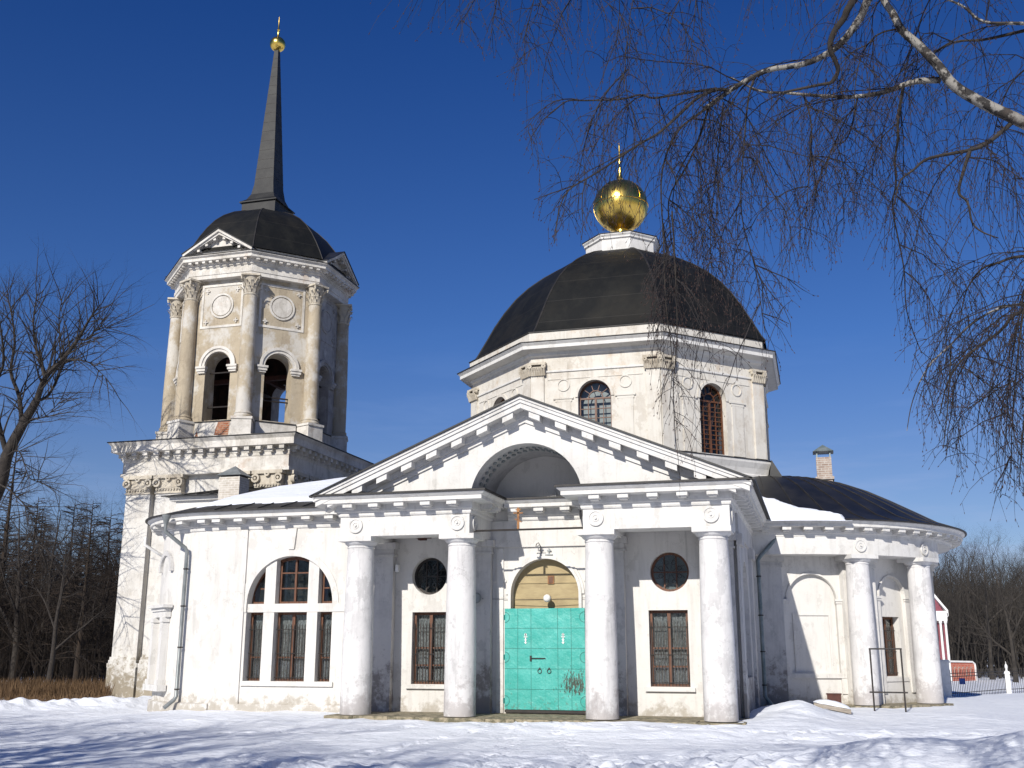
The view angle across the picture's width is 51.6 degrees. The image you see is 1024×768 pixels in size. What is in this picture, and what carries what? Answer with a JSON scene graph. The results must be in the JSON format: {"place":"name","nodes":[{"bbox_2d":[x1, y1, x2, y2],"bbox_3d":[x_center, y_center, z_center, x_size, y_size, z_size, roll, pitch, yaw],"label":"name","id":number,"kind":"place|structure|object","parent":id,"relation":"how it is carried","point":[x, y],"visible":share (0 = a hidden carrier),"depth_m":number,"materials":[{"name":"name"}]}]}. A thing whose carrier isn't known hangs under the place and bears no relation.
{"place":"outdoors","nodes":[
{"label":"outdoors","id":0,"kind":"place"},
{"bbox_2d":[0,660,1023,767],"bbox_3d":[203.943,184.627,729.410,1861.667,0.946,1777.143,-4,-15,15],"label":"ground","id":1,"kind":"structure","parent":0,"point":[983,730],"depth_m":22.35,"materials":[{"name":"white snow"}]},
{"bbox_2d":[0,523,25,601],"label":"larch tree","id":2,"kind":"object","parent":1,"relation":"on","point":[13,541],"visible":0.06,"depth_m":78.42,"materials":[{"name":"brown plant"}]},
{"bbox_2d":[0,518,37,656],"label":"larch tree","id":3,"kind":"object","parent":1,"relation":"on","point":[7,559],"visible":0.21,"depth_m":67.31,"materials":[{"name":"brown plant"}]},
{"bbox_2d":[0,517,49,679],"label":"bare tree","id":4,"kind":"object","parent":1,"relation":"on","point":[24,584],"visible":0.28,"depth_m":65.78,"materials":[{"name":"brown plant"}]},
{"bbox_2d":[1,540,51,678],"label":"bare tree","id":5,"kind":"object","parent":1,"relation":"on","point":[23,597],"visible":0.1,"depth_m":68.40,"materials":[{"name":"brown plant"}]},
{"bbox_2d":[14,519,46,675],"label":"larch tree","id":6,"kind":"object","parent":1,"relation":"on","point":[26,573],"visible":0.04,"depth_m":75.96,"materials":[{"name":"brown plant"}]},
{"bbox_2d":[4,497,60,589],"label":"larch tree","id":7,"kind":"object","parent":1,"relation":"on","point":[37,517],"visible":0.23,"depth_m":80.66,"materials":[{"name":"brown plant"}]},
{"bbox_2d":[7,518,58,676],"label":"larch tree","id":8,"kind":"object","parent":1,"relation":"on","point":[38,572],"visible":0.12,"depth_m":73.34,"materials":[{"name":"brown plant"}]},
{"bbox_2d":[5,509,61,653],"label":"larch tree","id":9,"kind":"object","parent":1,"relation":"on","point":[35,551],"visible":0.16,"depth_m":73.98,"materials":[{"name":"brown plant"}]},
{"bbox_2d":[0,476,71,681],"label":"bare tree","id":10,"kind":"object","parent":1,"relation":"on","point":[14,649],"visible":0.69,"depth_m":55.24,"materials":[{"name":"brown plant"}]},
{"bbox_2d":[0,446,83,658],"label":"larch tree","id":11,"kind":"object","parent":1,"relation":"on","point":[6,528],"visible":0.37,"depth_m":62.04,"materials":[{"name":"brown plant"}]},
{"bbox_2d":[0,457,103,678],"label":"bare tree","id":12,"kind":"object","parent":1,"relation":"on","point":[49,564],"visible":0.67,"depth_m":59.88,"materials":[{"name":"brown plant"}]},
{"bbox_2d":[0,675,115,701],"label":"dry grass","id":13,"kind":"structure","parent":1,"relation":"on","point":[41,690],"depth_m":39.79,"materials":[{"name":"brown plant"}]},
{"bbox_2d":[8,503,108,679],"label":"larch tree","id":14,"kind":"object","parent":1,"relation":"on","point":[55,675],"visible":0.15,"depth_m":67.76,"materials":[{"name":"brown plant"}]},
{"bbox_2d":[0,519,121,683],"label":"thicket","id":15,"kind":"object","parent":1,"relation":"on","point":[64,668],"visible":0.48,"depth_m":55.09,"materials":[{"name":"brown plant"}]},
{"bbox_2d":[8,499,114,682],"bbox_3d":[-21.018,9.947,50.781,6.171,9.419,5.264,5,-15,-17],"label":"bare tree","id":16,"kind":"object","parent":1,"relation":"on","point":[54,648],"visible":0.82,"depth_m":51.05,"materials":[{"name":"brown plant"}]},
{"bbox_2d":[12,501,118,680],"bbox_3d":[-21.662,10.451,52.724,5.654,9.440,6.302,-3,-14,12],"label":"larch tree","id":17,"kind":"object","parent":1,"relation":"on","point":[77,656],"visible":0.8,"depth_m":52.86,"materials":[{"name":"brown plant"}]},
{"bbox_2d":[25,503,106,674],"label":"bare tree","id":18,"kind":"object","parent":1,"relation":"on","point":[62,573],"visible":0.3,"depth_m":65.96,"materials":[{"name":"brown plant"}]},
{"bbox_2d":[26,503,118,681],"bbox_3d":[-25.052,12.068,62.141,6.488,10.852,5.891,1,-14,-3],"label":"bare tree","id":19,"kind":"object","parent":1,"relation":"on","point":[71,675],"visible":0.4,"depth_m":61.86,"materials":[{"name":"brown plant"}]},
{"bbox_2d":[37,481,120,670],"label":"bare tree","id":20,"kind":"object","parent":1,"relation":"on","point":[73,547],"visible":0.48,"depth_m":68.01,"materials":[{"name":"brown plant"}]},
{"bbox_2d":[35,480,123,675],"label":"bare tree","id":21,"kind":"object","parent":1,"relation":"on","point":[88,531],"visible":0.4,"depth_m":76.52,"materials":[{"name":"brown plant"}]},
{"bbox_2d":[46,537,113,656],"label":"larch tree","id":22,"kind":"object","parent":1,"relation":"on","point":[83,578],"visible":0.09,"depth_m":66.19,"materials":[{"name":"brown plant"}]},
{"bbox_2d":[0,237,166,585],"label":"old bare tree","id":23,"kind":"object","parent":1,"relation":"on","point":[10,447],"visible":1,"depth_m":40.60,"materials":[{"name":"brown plant"}]},
{"bbox_2d":[44,488,123,629],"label":"bare tree","id":24,"kind":"object","parent":1,"relation":"on","point":[100,549],"visible":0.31,"depth_m":65.83,"materials":[{"name":"brown plant"}]},
{"bbox_2d":[50,513,121,679],"bbox_3d":[-23.928,12.695,63.056,6.021,10.139,6.225,-7,-16,25],"label":"larch tree","id":25,"kind":"object","parent":1,"relation":"on","point":[115,529],"visible":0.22,"depth_m":63.62,"materials":[{"name":"brown plant"}]},
{"bbox_2d":[64,513,123,666],"bbox_3d":[-20.600,11.380,57.585,5.996,10.012,6.683,0,-14,2],"label":"larch tree","id":26,"kind":"object","parent":1,"relation":"on","point":[119,523],"visible":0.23,"depth_m":57.02,"materials":[{"name":"brown plant"}]},
{"bbox_2d":[78,486,125,593],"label":"bare tree","id":27,"kind":"object","parent":1,"relation":"on","point":[109,547],"visible":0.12,"depth_m":66.86,"materials":[{"name":"brown plant"}]},
{"bbox_2d":[87,542,120,679],"bbox_3d":[-21.302,12.065,58.744,5.972,9.115,5.094,4,-15,-16],"label":"bare tree","id":28,"kind":"object","parent":1,"relation":"on","point":[107,590],"visible":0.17,"depth_m":58.95,"materials":[{"name":"brown plant"}]},
{"bbox_2d":[105,17,373,697],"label":"bell tower","id":29,"kind":"structure","parent":1,"relation":"on","point":[263,283],"depth_m":45.38,"materials":[{"name":"paint"}]},
{"bbox_2d":[142,144,966,724],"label":"church","id":30,"kind":"structure","parent":1,"relation":"on","point":[706,594],"depth_m":30.49,"materials":[{"name":"paint"}]},
{"bbox_2d":[247,613,262,680],"bbox_3d":[-7.468,7.728,31.219,0.530,1.945,0.224,-4,-15,15],"label":"window","id":31,"kind":"structure","parent":30,"relation":"in","point":[256,628],"depth_m":31.23,"materials":[{"name":"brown wood"}]},
{"bbox_2d":[252,572,265,603],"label":"window","id":32,"kind":"structure","parent":30,"relation":"in","point":[262,580],"depth_m":31.66,"materials":[{"name":"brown wood"}]},
{"bbox_2d":[197,477,345,507],"bbox_3d":[-6.819,3.677,35.156,7.900,2.339,7.000,-4,-15,15],"label":"snow patch","id":33,"kind":"object","parent":30,"relation":"on","point":[300,492],"visible":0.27,"depth_m":33.44,"materials":[{"name":"white snow"}]},
{"bbox_2d":[274,612,306,680],"bbox_3d":[-6.371,7.654,30.917,1.050,1.945,0.224,-4,-15,15],"label":"window","id":34,"kind":"structure","parent":30,"relation":"in","point":[291,627],"depth_m":30.94,"materials":[{"name":"brown wood"}]},
{"bbox_2d":[279,557,308,603],"bbox_3d":[-6.296,5.812,31.639,1.050,1.500,0.660,-4,-15,15],"label":"window","id":35,"kind":"structure","parent":30,"relation":"in","point":[298,567],"depth_m":31.69,"materials":[{"name":"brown wood"}]},
{"bbox_2d":[317,612,331,681],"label":"window","id":36,"kind":"structure","parent":30,"relation":"in","point":[326,617],"depth_m":30.65,"materials":[{"name":"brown wood"}]},
{"bbox_2d":[321,572,331,602],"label":"window","id":37,"kind":"structure","parent":30,"relation":"in","point":[323,579],"depth_m":31.05,"materials":[{"name":"brown wood"}]},
{"bbox_2d":[395,565,399,571],"bbox_3d":[-3.249,5.237,30.106,0.080,0.200,0.150,-4,-15,15],"label":"alarm box","id":38,"kind":"object","parent":30,"relation":"attached to","point":[397,568],"visible":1,"depth_m":30.05,"materials":[{"name":"white paint"}]},
{"bbox_2d":[417,538,431,540],"bbox_3d":[-2.499,4.295,29.551,0.400,0.120,0.400,-4,-15,15],"label":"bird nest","id":39,"kind":"object","parent":30,"relation":"on","point":[422,539],"visible":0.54,"depth_m":29.50,"materials":[{"name":"black"}]},
{"bbox_2d":[405,612,445,688],"bbox_3d":[-2.274,7.412,29.533,1.290,2.061,0.410,-4,-15,15],"label":"window","id":40,"kind":"structure","parent":30,"relation":"in","point":[429,627],"depth_m":29.64,"materials":[{"name":"brown wood"}]},
{"bbox_2d":[415,558,446,594],"bbox_3d":[-2.261,5.479,30.164,1.050,1.050,0.210,-4,-15,15],"label":"round window","id":41,"kind":"structure","parent":30,"relation":"in","point":[431,574],"depth_m":30.21,"materials":[{"name":"black glass"}]},
{"bbox_2d":[476,592,480,602],"bbox_3d":[-0.965,5.877,29.108,0.300,0.300,0.170,-4,-15,15],"label":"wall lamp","id":42,"kind":"object","parent":30,"relation":"attached to","point":[478,597],"visible":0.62,"depth_m":29.02,"materials":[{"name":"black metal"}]},
{"bbox_2d":[474,527,582,531],"bbox_3d":[0.453,3.804,27.741,3.200,0.050,0.050,-4,-15,15],"label":"tie rod","id":43,"kind":"object","parent":30,"relation":"attached to","point":[529,529],"visible":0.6,"depth_m":27.73,"materials":[{"name":"black metal"}]},
{"bbox_2d":[513,508,522,528],"bbox_3d":[0.164,3.533,27.893,0.260,0.560,0.030,-4,-15,15],"label":"orthodox cross","id":44,"kind":"object","parent":43,"relation":"on","point":[518,513],"visible":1,"depth_m":27.89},
{"bbox_2d":[503,608,585,710],"bbox_3d":[0.871,7.353,28.395,2.294,2.635,0.099,-4,-15,15],"label":"door","id":45,"kind":"structure","parent":30,"relation":"in","point":[544,656],"depth_m":28.38,"materials":[{"name":"teal metal"}]},
{"bbox_2d":[543,594,550,601],"bbox_3d":[0.978,5.836,28.854,0.210,0.210,0.405,-4,-15,15],"label":"globe lamp","id":46,"kind":"object","parent":30,"relation":"attached to","point":[546,597],"visible":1,"depth_m":28.69,"materials":[{"name":"white glass"}]},
{"bbox_2d":[548,576,553,583],"bbox_3d":[1.070,5.384,29.148,0.180,0.220,0.038,-4,-15,15],"label":"icon","id":47,"kind":"object","parent":30,"relation":"attached to","point":[550,579],"visible":1,"depth_m":29.13,"materials":[{"name":"brown wood"}]},
{"bbox_2d":[579,381,611,426],"bbox_3d":[3.030,1.192,37.833,1.240,2.620,0.362,-4,-15,15],"label":"window","id":48,"kind":"structure","parent":30,"relation":"in","point":[595,397],"depth_m":38.01,"materials":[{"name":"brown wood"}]},
{"bbox_2d":[651,553,688,591],"bbox_3d":[4.237,5.035,28.353,1.050,1.050,0.160,-4,-15,15],"label":"round window","id":49,"kind":"structure","parent":30,"relation":"in","point":[669,571],"depth_m":28.39,"materials":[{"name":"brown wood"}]},
{"bbox_2d":[645,610,695,691],"bbox_3d":[4.136,6.980,27.771,1.290,2.061,0.410,-4,-15,15],"label":"window","id":50,"kind":"structure","parent":30,"relation":"in","point":[669,635],"depth_m":27.86,"materials":[{"name":"brown wood"}]},
{"bbox_2d":[700,384,728,455],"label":"window","id":51,"kind":"structure","parent":30,"relation":"in","point":[709,395],"depth_m":38.32,"materials":[{"name":"brown wood"}]},
{"bbox_2d":[763,497,852,520],"bbox_3d":[9.993,3.937,35.189,6.044,1.618,3.643,2,-14,-6],"label":"snow patch","id":52,"kind":"object","parent":30,"relation":"on","point":[778,510],"visible":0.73,"depth_m":33.43,"materials":[{"name":"white snow"}]},
{"bbox_2d":[882,617,897,675],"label":"window","id":53,"kind":"structure","parent":30,"relation":"in","point":[888,628],"depth_m":35.20,"materials":[{"name":"brown wood"}]},
{"bbox_2d":[369,0,1023,526],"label":"birch tree","id":54,"kind":"object","parent":1,"relation":"on","point":[967,94],"visible":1,"depth_m":9.58,"materials":[{"name":"brown plant"}]},
{"bbox_2d":[813,699,850,713],"bbox_3d":[8.972,9.030,29.693,1.020,0.369,0.600,-4,-15,15],"label":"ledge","id":55,"kind":"object","parent":1,"relation":"on","point":[833,705],"visible":1,"depth_m":29.46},
{"bbox_2d":[826,693,841,702],"bbox_3d":[9.517,9.357,31.295,0.440,0.430,0.340,-4,-15,15],"label":"rusty box","id":56,"kind":"object","parent":1,"relation":"on","point":[834,697],"visible":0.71,"depth_m":31.18,"materials":[{"name":"brown metal"}]},
{"bbox_2d":[869,648,907,711],"bbox_3d":[10.877,8.700,30.663,1.052,2.062,0.048,-5,-15,21],"label":"handrail","id":57,"kind":"object","parent":1,"relation":"on","point":[873,691],"visible":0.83,"depth_m":30.71,"materials":[{"name":"black metal"}]},
{"bbox_2d":[934,594,951,680],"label":"manor house","id":58,"kind":"structure","parent":1,"relation":"on","point":[941,612],"depth_m":66.53,"materials":[{"name":"white paint"}]},
{"bbox_2d":[940,660,951,696],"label":"gate pillar","id":59,"kind":"structure","parent":1,"relation":"on","point":[946,680],"depth_m":42.97,"materials":[{"name":"white paint"}]},
{"bbox_2d":[935,549,972,631],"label":"tree","id":60,"kind":"object","parent":1,"relation":"on","point":[947,583],"visible":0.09,"depth_m":87.59,"materials":[{"name":"brown plant"}]},
{"bbox_2d":[933,547,981,605],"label":"tree","id":61,"kind":"object","parent":1,"relation":"on","point":[954,569],"visible":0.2,"depth_m":97.06,"materials":[{"name":"brown plant"}]},
{"bbox_2d":[934,555,981,660],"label":"tree","id":62,"kind":"object","parent":1,"relation":"on","point":[961,588],"visible":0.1,"depth_m":90.28,"materials":[{"name":"brown plant"}]},
{"bbox_2d":[933,550,988,656],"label":"tree","id":63,"kind":"object","parent":1,"relation":"on","point":[953,590],"visible":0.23,"depth_m":86.51,"materials":[{"name":"brown plant"}]},
{"bbox_2d":[950,660,977,680],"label":"garden wall","id":64,"kind":"structure","parent":1,"relation":"on","point":[957,666],"depth_m":66.71,"materials":[{"name":"red brick"}]},
{"bbox_2d":[934,524,1004,655],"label":"tree","id":65,"kind":"object","parent":1,"relation":"on","point":[951,582],"visible":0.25,"depth_m":84.95,"materials":[{"name":"brown plant"}]},
{"bbox_2d":[942,552,997,648],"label":"tree","id":66,"kind":"object","parent":1,"relation":"on","point":[960,577],"visible":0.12,"depth_m":91.62,"materials":[{"name":"brown plant"}]},
{"bbox_2d":[937,542,1006,646],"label":"tree","id":67,"kind":"object","parent":1,"relation":"on","point":[964,580],"visible":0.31,"depth_m":87.68,"materials":[{"name":"brown plant"}]},
{"bbox_2d":[938,541,1005,658],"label":"tree","id":68,"kind":"object","parent":1,"relation":"on","point":[959,568],"visible":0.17,"depth_m":96.86,"materials":[{"name":"brown plant"}]},
{"bbox_2d":[939,536,1007,671],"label":"tree","id":69,"kind":"object","parent":1,"relation":"on","point":[976,572],"visible":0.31,"depth_m":94.36,"materials":[{"name":"brown plant"}]},
{"bbox_2d":[933,545,1023,678],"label":"thicket","id":70,"kind":"object","parent":1,"relation":"on","point":[1000,636],"visible":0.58,"depth_m":76.94,"materials":[{"name":"brown plant"}]},
{"bbox_2d":[950,668,1006,696],"bbox_3d":[20.085,12.906,45.607,0.030,1.280,6.933,-12,-19,40],"label":"iron fence","id":71,"kind":"object","parent":1,"relation":"on","point":[979,675],"visible":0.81,"depth_m":45.63,"materials":[{"name":"black metal"}]},
{"bbox_2d":[959,678,964,683],"bbox_3d":[18.642,12.316,43.918,0.220,0.240,0.020,-4,-15,15],"label":"blue sign","id":72,"kind":"object","parent":71,"relation":"attached to","point":[961,680],"visible":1,"depth_m":43.91,"materials":[{"name":"blue metal"}]},
{"bbox_2d":[934,520,1023,660],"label":"tree","id":73,"kind":"object","parent":1,"relation":"on","point":[968,591],"visible":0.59,"depth_m":79.07,"materials":[{"name":"brown plant"}]},
{"bbox_2d":[952,550,1009,613],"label":"tree","id":74,"kind":"object","parent":1,"relation":"on","point":[992,573],"visible":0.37,"depth_m":91.66,"materials":[{"name":"brown plant"}]},
{"bbox_2d":[946,516,1023,679],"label":"tree","id":75,"kind":"object","parent":1,"relation":"on","point":[987,630],"visible":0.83,"depth_m":71.20,"materials":[{"name":"brown plant"}]},
{"bbox_2d":[970,544,1001,602],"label":"tree","id":76,"kind":"object","parent":1,"relation":"on","point":[980,560],"visible":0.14,"depth_m":101.20,"materials":[{"name":"brown plant"}]},
{"bbox_2d":[949,529,1023,681],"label":"tree","id":77,"kind":"object","parent":1,"relation":"on","point":[1012,655],"visible":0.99,"depth_m":65.40,"materials":[{"name":"brown plant"}]},
{"bbox_2d":[960,535,1019,605],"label":"tree","id":78,"kind":"object","parent":1,"relation":"on","point":[998,559],"visible":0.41,"depth_m":96.44,"materials":[{"name":"brown plant"}]},
{"bbox_2d":[980,555,1023,655],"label":"tree","id":79,"kind":"object","parent":1,"relation":"on","point":[1013,592],"visible":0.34,"depth_m":85.69,"materials":[{"name":"brown plant"}]},
{"bbox_2d":[980,553,1023,663],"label":"tree","id":80,"kind":"object","parent":1,"relation":"on","point":[1004,578],"visible":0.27,"depth_m":94.17,"materials":[{"name":"brown plant"}]},
{"bbox_2d":[989,537,1023,595],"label":"tree","id":81,"kind":"object","parent":1,"relation":"on","point":[1013,566],"visible":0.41,"depth_m":91.85,"materials":[{"name":"brown plant"}]},
{"bbox_2d":[1003,661,1011,692],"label":"gate pillar","id":82,"kind":"structure","parent":1,"relation":"on","point":[1006,672],"depth_m":48.05,"materials":[{"name":"white paint"}]},
{"bbox_2d":[993,541,1023,639],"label":"tree","id":83,"kind":"object","parent":1,"relation":"on","point":[1012,576],"visible":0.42,"depth_m":86.72,"materials":[{"name":"brown plant"}]},
{"bbox_2d":[1009,668,1023,692],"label":"iron fence","id":84,"kind":"object","parent":1,"relation":"on","point":[1021,688],"visible":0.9,"depth_m":48.58,"materials":[{"name":"black metal"}]},
{"bbox_2d":[0,0,1023,589],"label":"sky","id":85,"kind":"structure","parent":0,"point":[128,128],"materials":[{"name":"blue"}]}
]}

